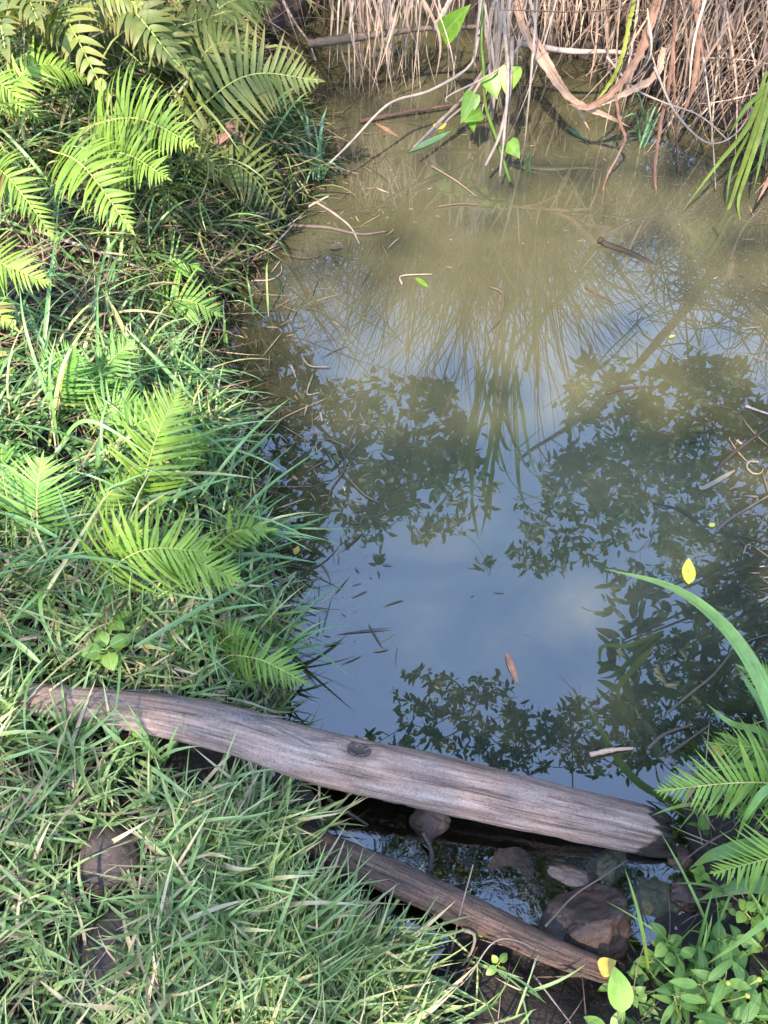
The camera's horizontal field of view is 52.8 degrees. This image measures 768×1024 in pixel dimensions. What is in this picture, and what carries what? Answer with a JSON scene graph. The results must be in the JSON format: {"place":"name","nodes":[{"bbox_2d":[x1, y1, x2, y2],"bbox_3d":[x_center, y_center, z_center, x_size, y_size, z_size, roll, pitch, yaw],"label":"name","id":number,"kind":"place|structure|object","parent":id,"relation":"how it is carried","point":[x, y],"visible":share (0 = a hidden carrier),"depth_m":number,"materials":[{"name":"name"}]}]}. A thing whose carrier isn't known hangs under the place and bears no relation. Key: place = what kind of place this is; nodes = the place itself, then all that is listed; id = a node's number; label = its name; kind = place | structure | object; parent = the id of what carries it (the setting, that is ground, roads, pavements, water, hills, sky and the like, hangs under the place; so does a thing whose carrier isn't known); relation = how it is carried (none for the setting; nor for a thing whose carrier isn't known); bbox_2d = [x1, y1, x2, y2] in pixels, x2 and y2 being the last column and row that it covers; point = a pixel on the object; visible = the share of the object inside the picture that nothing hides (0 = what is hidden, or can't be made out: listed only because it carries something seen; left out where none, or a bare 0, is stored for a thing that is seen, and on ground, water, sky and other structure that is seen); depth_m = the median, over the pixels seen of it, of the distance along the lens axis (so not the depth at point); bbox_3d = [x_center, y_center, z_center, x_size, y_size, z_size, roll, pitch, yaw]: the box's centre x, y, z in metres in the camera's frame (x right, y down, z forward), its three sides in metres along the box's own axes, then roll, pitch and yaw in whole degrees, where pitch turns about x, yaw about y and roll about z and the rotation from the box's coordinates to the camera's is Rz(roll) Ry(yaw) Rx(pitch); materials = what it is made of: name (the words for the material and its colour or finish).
{"place":"outdoors","nodes":[
{"label":"outdoors","id":0,"kind":"place"},
{"bbox_2d":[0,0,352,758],"bbox_3d":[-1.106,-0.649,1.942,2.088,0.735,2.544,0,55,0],"label":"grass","id":1,"kind":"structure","parent":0,"point":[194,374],"depth_m":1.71,"materials":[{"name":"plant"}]},
{"bbox_2d":[0,481,499,1023],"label":"grass","id":2,"kind":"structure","parent":0,"point":[292,967],"depth_m":1.27,"materials":[{"name":"plant"}]},
{"bbox_2d":[0,0,767,1023],"bbox_3d":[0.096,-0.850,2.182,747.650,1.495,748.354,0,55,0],"label":"ground","id":3,"kind":"structure","parent":0,"point":[508,864],"depth_m":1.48,"materials":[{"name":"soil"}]},
{"bbox_2d":[0,350,20,380],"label":"herb","id":4,"kind":"object","parent":3,"relation":"on","point":[15,358],"visible":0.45,"depth_m":1.76,"materials":[{"name":"green plant"}]},
{"bbox_2d":[0,221,54,332],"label":"fern","id":5,"kind":"object","parent":3,"relation":"on","point":[18,264],"visible":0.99,"depth_m":1.67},
{"bbox_2d":[0,37,86,242],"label":"fern","id":6,"kind":"object","parent":3,"relation":"on","point":[33,70],"visible":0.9,"depth_m":2.02,"materials":[{"name":"plant"}]},
{"bbox_2d":[0,440,86,606],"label":"fern","id":7,"kind":"object","parent":3,"relation":"on","point":[39,473],"visible":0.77,"depth_m":1.45,"materials":[{"name":"plant"}]},
{"bbox_2d":[11,260,135,296],"bbox_3d":[-0.776,-0.599,2.015,0.344,0.109,0.089,-37,63,-23],"label":"root","id":8,"kind":"object","parent":3,"relation":"on","point":[52,295],"visible":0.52,"depth_m":1.94,"materials":[{"name":"brown plant"}]},
{"bbox_2d":[0,287,150,454],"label":"grass tuft","id":9,"kind":"object","parent":3,"relation":"on","point":[51,401],"visible":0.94,"depth_m":1.61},
{"bbox_2d":[35,228,172,270],"bbox_3d":[-0.738,-0.694,2.125,0.364,0.194,0.087,-11,56,-7],"label":"root","id":10,"kind":"object","parent":3,"relation":"on","point":[76,244],"visible":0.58,"depth_m":2.07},
{"bbox_2d":[0,0,210,109],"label":"fern","id":11,"kind":"object","parent":3,"relation":"on","point":[141,15],"visible":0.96,"depth_m":2.08,"materials":[{"name":"plant"}]},
{"bbox_2d":[81,609,131,670],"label":"herb","id":12,"kind":"object","parent":3,"relation":"on","point":[118,642],"visible":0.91,"depth_m":1.40,"materials":[{"name":"green plant"}]},
{"bbox_2d":[27,325,195,457],"bbox_3d":[-0.595,-0.263,1.673,0.246,0.206,0.325,-35,62,-22],"label":"fern","id":13,"kind":"object","parent":3,"relation":"on","point":[72,361],"visible":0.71,"depth_m":1.66,"materials":[{"name":"plant"}]},
{"bbox_2d":[76,824,149,896],"bbox_3d":[-0.467,0.593,1.321,0.123,0.090,0.116,0,55,0],"label":"stone","id":14,"kind":"object","parent":3,"relation":"on","point":[101,862],"visible":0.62,"depth_m":1.29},
{"bbox_2d":[66,899,159,1023],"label":"stone","id":15,"kind":"object","parent":3,"relation":"on","point":[106,961],"visible":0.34,"depth_m":1.21,"materials":[{"name":"stone"}]},
{"bbox_2d":[45,60,199,235],"bbox_3d":[-0.729,-0.939,1.973,0.506,0.266,0.391,31,60,20],"label":"fern","id":16,"kind":"object","parent":3,"relation":"on","point":[108,160],"visible":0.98,"depth_m":1.93,"materials":[{"name":"plant"}]},
{"bbox_2d":[77,384,215,549],"bbox_3d":[-0.481,-0.097,1.583,0.416,0.244,0.192,-35,62,-22],"label":"fern","id":17,"kind":"object","parent":3,"relation":"on","point":[167,485],"visible":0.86,"depth_m":1.55,"materials":[{"name":"plant"}]},
{"bbox_2d":[128,353,184,416],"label":"grass tuft","id":18,"kind":"object","parent":3,"relation":"on","point":[155,370],"visible":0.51,"depth_m":1.82,"materials":[{"name":"plant"}]},
{"bbox_2d":[159,625,188,656],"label":"herb","id":19,"kind":"object","parent":3,"relation":"on","point":[178,632],"visible":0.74,"depth_m":1.48,"materials":[{"name":"green plant"}]},
{"bbox_2d":[74,494,278,600],"bbox_3d":[-0.403,0.048,1.504,0.331,0.322,0.253,9,55,6],"label":"fern","id":20,"kind":"object","parent":3,"relation":"on","point":[126,538],"visible":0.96,"depth_m":1.42,"materials":[{"name":"plant"}]},
{"bbox_2d":[0,0,359,381],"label":"grass","id":21,"kind":"structure","parent":3,"relation":"on","point":[56,93],"depth_m":2.27,"materials":[{"name":"plant"}]},
{"bbox_2d":[150,228,224,327],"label":"fern","id":22,"kind":"object","parent":3,"relation":"on","point":[191,311],"visible":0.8,"depth_m":2.11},
{"bbox_2d":[72,0,325,147],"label":"fern","id":23,"kind":"object","parent":3,"relation":"on","point":[206,28],"visible":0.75,"depth_m":2.29,"materials":[{"name":"plant"}]},
{"bbox_2d":[147,117,286,243],"bbox_3d":[-0.519,-0.978,2.297,0.461,0.282,0.268,-37,63,-23],"label":"fern","id":24,"kind":"object","parent":3,"relation":"on","point":[237,174],"visible":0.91,"depth_m":2.27,"materials":[{"name":"plant"}]},
{"bbox_2d":[215,120,244,147],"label":"dead leaf","id":25,"kind":"object","parent":24,"relation":"on","point":[224,136],"visible":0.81,"depth_m":2.29,"materials":[{"name":"plant"}]},
{"bbox_2d":[192,445,325,620],"bbox_3d":[-0.254,0.032,1.668,0.243,0.230,0.522,25,59,17],"label":"grass tuft","id":26,"kind":"object","parent":3,"relation":"on","point":[254,554],"visible":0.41,"depth_m":1.68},
{"bbox_2d":[213,615,312,692],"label":"fern","id":27,"kind":"object","parent":3,"relation":"on","point":[238,633],"visible":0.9,"depth_m":1.47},
{"bbox_2d":[255,0,309,41],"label":"stone","id":28,"kind":"object","parent":3,"relation":"on","point":[280,21],"visible":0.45,"depth_m":3.30,"materials":[{"name":"stone"}]},
{"bbox_2d":[281,0,315,60],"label":"twig","id":29,"kind":"object","parent":3,"relation":"on","point":[295,23],"visible":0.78,"depth_m":2.93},
{"bbox_2d":[284,0,368,38],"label":"hanging roots","id":30,"kind":"object","parent":3,"relation":"hanging from","point":[316,7],"visible":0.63,"depth_m":3.21,"materials":[{"name":"brown plant"}]},
{"bbox_2d":[16,683,677,857],"bbox_3d":[-0.054,0.467,1.417,1.217,0.257,0.111,9,55,6],"label":"fallen log","id":31,"kind":"object","parent":3,"relation":"on","point":[438,783],"visible":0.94,"depth_m":1.37,"materials":[{"name":"brown wood"}]},
{"bbox_2d":[24,0,767,190],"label":"dry grass","id":32,"kind":"structure","parent":3,"relation":"on","point":[651,65],"depth_m":2.80,"materials":[{"name":"plant"}]},
{"bbox_2d":[327,0,455,108],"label":"hanging roots","id":33,"kind":"object","parent":32,"relation":"hanging from","point":[386,8],"visible":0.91,"depth_m":2.83,"materials":[{"name":"plant"}]},
{"bbox_2d":[307,24,492,48],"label":"branch","id":34,"kind":"object","parent":33,"relation":"on","point":[327,41],"visible":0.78,"depth_m":2.81,"materials":[{"name":"brown plant"}]},
{"bbox_2d":[433,0,452,31],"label":"branch","id":35,"kind":"object","parent":34,"relation":"attached to","point":[445,8],"visible":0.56,"depth_m":2.80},
{"bbox_2d":[329,37,479,163],"bbox_3d":[0.092,-1.431,2.682,0.056,0.154,0.771,39,63,24],"label":"vine","id":36,"kind":"object","parent":33,"relation":"hanging from","point":[453,78],"visible":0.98,"depth_m":2.70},
{"bbox_2d":[508,0,767,169],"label":"hanging roots","id":37,"kind":"object","parent":32,"relation":"hanging from","point":[695,29],"visible":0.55,"depth_m":2.62,"materials":[{"name":"plant"}]},
{"bbox_2d":[516,39,654,59],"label":"branch","id":38,"kind":"object","parent":37,"relation":"attached to","point":[562,50],"visible":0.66,"depth_m":2.78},
{"bbox_2d":[614,0,767,180],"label":"hanging roots","id":39,"kind":"object","parent":32,"relation":"hanging from","point":[728,44],"visible":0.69,"depth_m":2.56,"materials":[{"name":"plant"}]},
{"bbox_2d":[407,808,451,844],"bbox_3d":[0.090,0.591,1.485,0.088,0.061,0.070,-37,63,-23],"label":"stone","id":40,"kind":"object","parent":3,"relation":"on","point":[433,826],"visible":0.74,"depth_m":1.46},
{"bbox_2d":[293,823,609,982],"bbox_3d":[0.107,0.668,1.325,0.581,0.107,0.069,20,57,14],"label":"fallen branch","id":41,"kind":"object","parent":3,"relation":"on","point":[419,888],"visible":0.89,"depth_m":1.30,"materials":[{"name":"wood"}]},
{"bbox_2d":[597,957,616,977],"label":"yellow leaf","id":42,"kind":"object","parent":41,"relation":"on","point":[606,965],"visible":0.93,"depth_m":1.28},
{"bbox_2d":[448,865,473,959],"bbox_3d":[0.127,0.672,1.293,0.005,0.190,0.123,12,56,8],"label":"straw","id":43,"kind":"object","parent":3,"relation":"on","point":[460,911],"visible":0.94,"depth_m":1.28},
{"bbox_2d":[462,927,476,965],"bbox_3d":[0.141,0.725,1.291,0.025,0.056,0.053,0,55,0],"label":"straw","id":44,"kind":"object","parent":3,"relation":"on","point":[469,931],"visible":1,"depth_m":1.28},
{"bbox_2d":[440,938,537,1001],"bbox_3d":[0.172,0.750,1.269,0.268,0.064,0.070,-14,56,-10],"label":"straw","id":45,"kind":"object","parent":3,"relation":"on","point":[482,956],"visible":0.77,"depth_m":1.26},
{"bbox_2d":[486,953,507,978],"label":"herb","id":46,"kind":"object","parent":3,"relation":"on","point":[503,957],"visible":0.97,"depth_m":1.29,"materials":[{"name":"green plant"}]},
{"bbox_2d":[437,0,662,94],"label":"hanging roots","id":47,"kind":"object","parent":3,"relation":"hanging from","point":[550,4],"visible":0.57,"depth_m":3.00,"materials":[{"name":"plant"}]},
{"bbox_2d":[541,862,588,887],"bbox_3d":[0.346,0.675,1.435,0.118,0.040,0.055,15,56,10],"label":"stone","id":48,"kind":"object","parent":3,"relation":"on","point":[569,875],"visible":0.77,"depth_m":1.42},
{"bbox_2d":[538,882,631,959],"bbox_3d":[0.352,0.723,1.363,0.159,0.105,0.131,0,55,0],"label":"stone","id":49,"kind":"object","parent":3,"relation":"on","point":[591,919],"visible":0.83,"depth_m":1.34,"materials":[{"name":"stone"}]},
{"bbox_2d":[544,859,627,926],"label":"twig","id":50,"kind":"object","parent":49,"relation":"on","point":[563,906],"visible":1,"depth_m":1.32,"materials":[{"name":"wood"}]},
{"bbox_2d":[584,1011,624,1023],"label":"herb","id":51,"kind":"object","parent":3,"relation":"on","point":[596,1020],"visible":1,"depth_m":1.22,"materials":[{"name":"green plant"}]},
{"bbox_2d":[512,0,708,193],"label":"cane plant","id":52,"kind":"object","parent":3,"relation":"on","point":[545,62],"visible":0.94,"depth_m":2.57,"materials":[{"name":"brown plant"}]},
{"bbox_2d":[606,56,729,142],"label":"vine","id":53,"kind":"object","parent":52,"relation":"hanging from","point":[641,92],"visible":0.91,"depth_m":2.58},
{"bbox_2d":[653,66,764,144],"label":"vine","id":54,"kind":"object","parent":52,"relation":"hanging from","point":[675,111],"visible":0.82,"depth_m":2.58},
{"bbox_2d":[703,56,715,189],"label":"vine","id":55,"kind":"object","parent":52,"relation":"hanging from","point":[709,106],"visible":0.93,"depth_m":2.58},
{"bbox_2d":[596,847,629,885],"bbox_3d":[0.419,0.662,1.445,0.062,0.048,0.096,37,63,23],"label":"stone","id":56,"kind":"object","parent":3,"relation":"on","point":[609,860],"visible":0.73,"depth_m":1.43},
{"bbox_2d":[608,967,633,1023],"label":"herb","id":57,"kind":"object","parent":3,"relation":"on","point":[620,994],"visible":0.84,"depth_m":1.21,"materials":[{"name":"green plant"}]},
{"bbox_2d":[489,0,767,129],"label":"bare shrub","id":58,"kind":"object","parent":3,"relation":"on","point":[616,7],"visible":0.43,"depth_m":2.62,"materials":[{"name":"brown plant"}]},
{"bbox_2d":[510,0,762,106],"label":"hanging roots","id":59,"kind":"object","parent":3,"relation":"hanging from","point":[603,4],"visible":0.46,"depth_m":2.70,"materials":[{"name":"plant"}]},
{"bbox_2d":[450,0,537,145],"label":"hanging vine","id":60,"kind":"object","parent":59,"relation":"hanging from","point":[502,17],"visible":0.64,"depth_m":2.70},
{"bbox_2d":[412,65,487,148],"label":"vine","id":61,"kind":"object","parent":60,"relation":"hanging from","point":[451,110],"visible":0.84,"depth_m":2.72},
{"bbox_2d":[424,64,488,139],"bbox_3d":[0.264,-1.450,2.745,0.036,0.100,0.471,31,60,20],"label":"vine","id":62,"kind":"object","parent":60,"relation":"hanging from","point":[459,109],"visible":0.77,"depth_m":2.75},
{"bbox_2d":[437,0,521,182],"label":"vine","id":63,"kind":"object","parent":60,"relation":"hanging from","point":[471,111],"visible":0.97,"depth_m":2.68,"materials":[{"name":"plant"}]},
{"bbox_2d":[445,18,531,102],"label":"vine","id":64,"kind":"object","parent":63,"relation":"hanging from","point":[497,70],"visible":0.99,"depth_m":2.65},
{"bbox_2d":[484,36,514,166],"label":"vine","id":65,"kind":"object","parent":63,"relation":"hanging from","point":[511,50],"visible":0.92,"depth_m":2.62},
{"bbox_2d":[499,27,509,176],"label":"vine","id":66,"kind":"object","parent":60,"relation":"hanging from","point":[507,56],"visible":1,"depth_m":2.61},
{"bbox_2d":[627,948,663,985],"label":"herb","id":67,"kind":"object","parent":3,"relation":"on","point":[642,978],"visible":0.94,"depth_m":1.30,"materials":[{"name":"green plant"}]},
{"bbox_2d":[631,986,660,1023],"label":"herb","id":68,"kind":"object","parent":3,"relation":"on","point":[645,1007],"visible":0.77,"depth_m":1.26,"materials":[{"name":"green plant"}]},
{"bbox_2d":[627,856,680,927],"bbox_3d":[0.495,0.702,1.425,0.133,0.056,0.136,28,60,18],"label":"stone","id":69,"kind":"object","parent":3,"relation":"on","point":[650,885],"visible":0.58,"depth_m":1.40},
{"bbox_2d":[651,922,695,977],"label":"herb","id":70,"kind":"object","parent":3,"relation":"on","point":[662,950],"visible":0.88,"depth_m":1.28,"materials":[{"name":"green plant"}]},
{"bbox_2d":[651,965,705,1023],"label":"herb","id":71,"kind":"object","parent":3,"relation":"on","point":[689,1002],"visible":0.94,"depth_m":1.20,"materials":[{"name":"green plant"}]},
{"bbox_2d":[665,845,693,870],"bbox_3d":[0.552,0.646,1.443,0.052,0.039,0.047,0,55,0],"label":"stone","id":72,"kind":"object","parent":3,"relation":"on","point":[683,851],"visible":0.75,"depth_m":1.43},
{"bbox_2d":[598,687,767,1023],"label":"ground cover","id":73,"kind":"object","parent":3,"relation":"on","point":[703,826],"visible":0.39,"depth_m":1.30,"materials":[{"name":"green plant"}]},
{"bbox_2d":[606,569,767,963],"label":"reed","id":74,"kind":"object","parent":3,"relation":"on","point":[742,649],"visible":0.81,"depth_m":1.33,"materials":[{"name":"plant"}]},
{"bbox_2d":[670,876,706,913],"bbox_3d":[0.549,0.697,1.406,0.066,0.050,0.063,0,55,0],"label":"stone","id":75,"kind":"object","parent":3,"relation":"on","point":[681,896],"visible":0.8,"depth_m":1.39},
{"bbox_2d":[690,864,710,882],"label":"herb","id":76,"kind":"object","parent":3,"relation":"on","point":[698,870],"visible":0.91,"depth_m":1.39,"materials":[{"name":"green plant"}]},
{"bbox_2d":[653,716,767,913],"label":"fern","id":77,"kind":"object","parent":3,"relation":"on","point":[744,791],"visible":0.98,"depth_m":1.30,"materials":[{"name":"plant"}]},
{"bbox_2d":[669,941,761,1023],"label":"herb","id":78,"kind":"object","parent":3,"relation":"on","point":[703,977],"visible":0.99,"depth_m":1.20,"materials":[{"name":"green plant"}]},
{"bbox_2d":[716,900,736,920],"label":"herb","id":79,"kind":"object","parent":3,"relation":"on","point":[731,910],"visible":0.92,"depth_m":1.33,"materials":[{"name":"green plant"}]},
{"bbox_2d":[704,921,760,967],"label":"herb","id":80,"kind":"object","parent":3,"relation":"on","point":[739,957],"visible":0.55,"depth_m":1.29,"materials":[{"name":"green plant"}]},
{"bbox_2d":[731,961,767,1014],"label":"herb","id":81,"kind":"object","parent":3,"relation":"on","point":[739,972],"visible":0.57,"depth_m":1.22,"materials":[{"name":"green plant"}]},
{"bbox_2d":[736,899,766,931],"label":"herb","id":82,"kind":"object","parent":3,"relation":"on","point":[742,916],"visible":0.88,"depth_m":1.31,"materials":[{"name":"green plant"}]},
{"bbox_2d":[735,660,767,711],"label":"fern","id":83,"kind":"object","parent":3,"relation":"on","point":[747,673],"visible":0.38,"depth_m":1.44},
{"bbox_2d":[755,894,767,925],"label":"herb","id":84,"kind":"object","parent":3,"relation":"on","point":[758,918],"visible":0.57,"depth_m":1.31,"materials":[{"name":"green plant"}]},
{"bbox_2d":[421,913,586,1023],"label":"grass","id":85,"kind":"structure","parent":0,"point":[494,1003],"depth_m":1.25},
{"bbox_2d":[250,0,767,805],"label":"water","id":86,"kind":"structure","parent":0,"point":[596,650],"depth_m":2.07,"materials":[{"name":"liquid"}]},
{"bbox_2d":[226,260,268,317],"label":"grass tuft","id":87,"kind":"object","parent":86,"relation":"in","point":[251,305],"visible":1,"depth_m":2.27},
{"bbox_2d":[291,102,340,185],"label":"grass tuft","id":88,"kind":"object","parent":86,"relation":"in","point":[320,151],"visible":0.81,"depth_m":2.65,"materials":[{"name":"plant"}]},
{"bbox_2d":[315,201,359,243],"bbox_3d":[-0.146,-0.964,2.562,0.030,0.008,0.276,-29,60,-19],"label":"floating straw","id":89,"kind":"object","parent":86,"relation":"on","point":[332,212],"visible":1,"depth_m":2.58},
{"bbox_2d":[294,224,386,235],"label":"floating twig","id":90,"kind":"object","parent":86,"relation":"on","point":[326,227],"visible":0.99,"depth_m":2.54,"materials":[{"name":"wood"}]},
{"bbox_2d":[360,99,492,123],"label":"sunken branch","id":91,"kind":"object","parent":86,"relation":"on","point":[387,115],"visible":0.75,"depth_m":2.92,"materials":[{"name":"brown plant"}]},
{"bbox_2d":[422,831,433,873],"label":"twig","id":92,"kind":"object","parent":86,"relation":"in","point":[430,859],"visible":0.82,"depth_m":1.42,"materials":[{"name":"wood"}]},
{"bbox_2d":[409,131,449,151],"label":"green leaf","id":93,"kind":"object","parent":86,"relation":"on","point":[427,142],"visible":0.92,"depth_m":2.84,"materials":[{"name":"plant"}]},
{"bbox_2d":[198,36,767,689],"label":"plant litter","id":94,"kind":"object","parent":86,"relation":"on","point":[298,584],"visible":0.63,"depth_m":2.21,"materials":[{"name":"brown plant"}]},
{"bbox_2d":[199,41,767,682],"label":"sunken litter","id":95,"kind":"object","parent":86,"relation":"in","point":[267,405],"visible":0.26,"depth_m":2.20,"materials":[{"name":"plant"}]},
{"bbox_2d":[506,652,518,684],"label":"dead leaf","id":96,"kind":"object","parent":86,"relation":"on","point":[511,666],"visible":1,"depth_m":1.66,"materials":[{"name":"plant"}]},
{"bbox_2d":[589,747,633,756],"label":"twig","id":97,"kind":"object","parent":86,"relation":"on","point":[602,751],"visible":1,"depth_m":1.54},
{"bbox_2d":[597,237,655,264],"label":"sunken branch","id":98,"kind":"object","parent":86,"relation":"in","point":[603,242],"visible":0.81,"depth_m":2.47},
{"bbox_2d":[624,92,659,147],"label":"grass tuft","id":99,"kind":"object","parent":86,"relation":"on","point":[646,127],"visible":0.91,"depth_m":2.77,"materials":[{"name":"plant"}]},
{"bbox_2d":[647,724,690,748],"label":"sunken branch","id":100,"kind":"object","parent":86,"relation":"in","point":[657,739],"visible":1,"depth_m":1.57,"materials":[{"name":"brown plant"}]},
{"bbox_2d":[682,558,695,583],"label":"yellow leaf","id":101,"kind":"object","parent":86,"relation":"on","point":[688,572],"visible":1,"depth_m":1.79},
{"bbox_2d":[669,725,709,753],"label":"sunken branch","id":102,"kind":"object","parent":86,"relation":"in","point":[680,745],"visible":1,"depth_m":1.56,"materials":[{"name":"brown plant"}]},
{"bbox_2d":[666,654,730,713],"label":"sunken branch","id":103,"kind":"object","parent":86,"relation":"in","point":[684,698],"visible":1,"depth_m":1.61,"materials":[{"name":"brown plant"}]},
{"bbox_2d":[699,470,734,489],"bbox_3d":[0.839,-0.081,1.942,0.119,0.006,0.014,-23,58,-15],"label":"floating straw","id":104,"kind":"object","parent":86,"relation":"on","point":[715,481],"visible":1,"depth_m":1.94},
{"bbox_2d":[683,71,767,218],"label":"reed","id":105,"kind":"object","parent":86,"relation":"in","point":[758,99],"visible":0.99,"depth_m":2.50,"materials":[{"name":"plant"}]},
{"bbox_2d":[713,426,767,471],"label":"sunken branch","id":106,"kind":"object","parent":86,"relation":"in","point":[731,454],"visible":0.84,"depth_m":1.99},
{"bbox_2d":[715,495,767,531],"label":"sunken branch","id":107,"kind":"object","parent":86,"relation":"in","point":[720,526],"visible":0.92,"depth_m":1.88,"materials":[{"name":"brown plant"}]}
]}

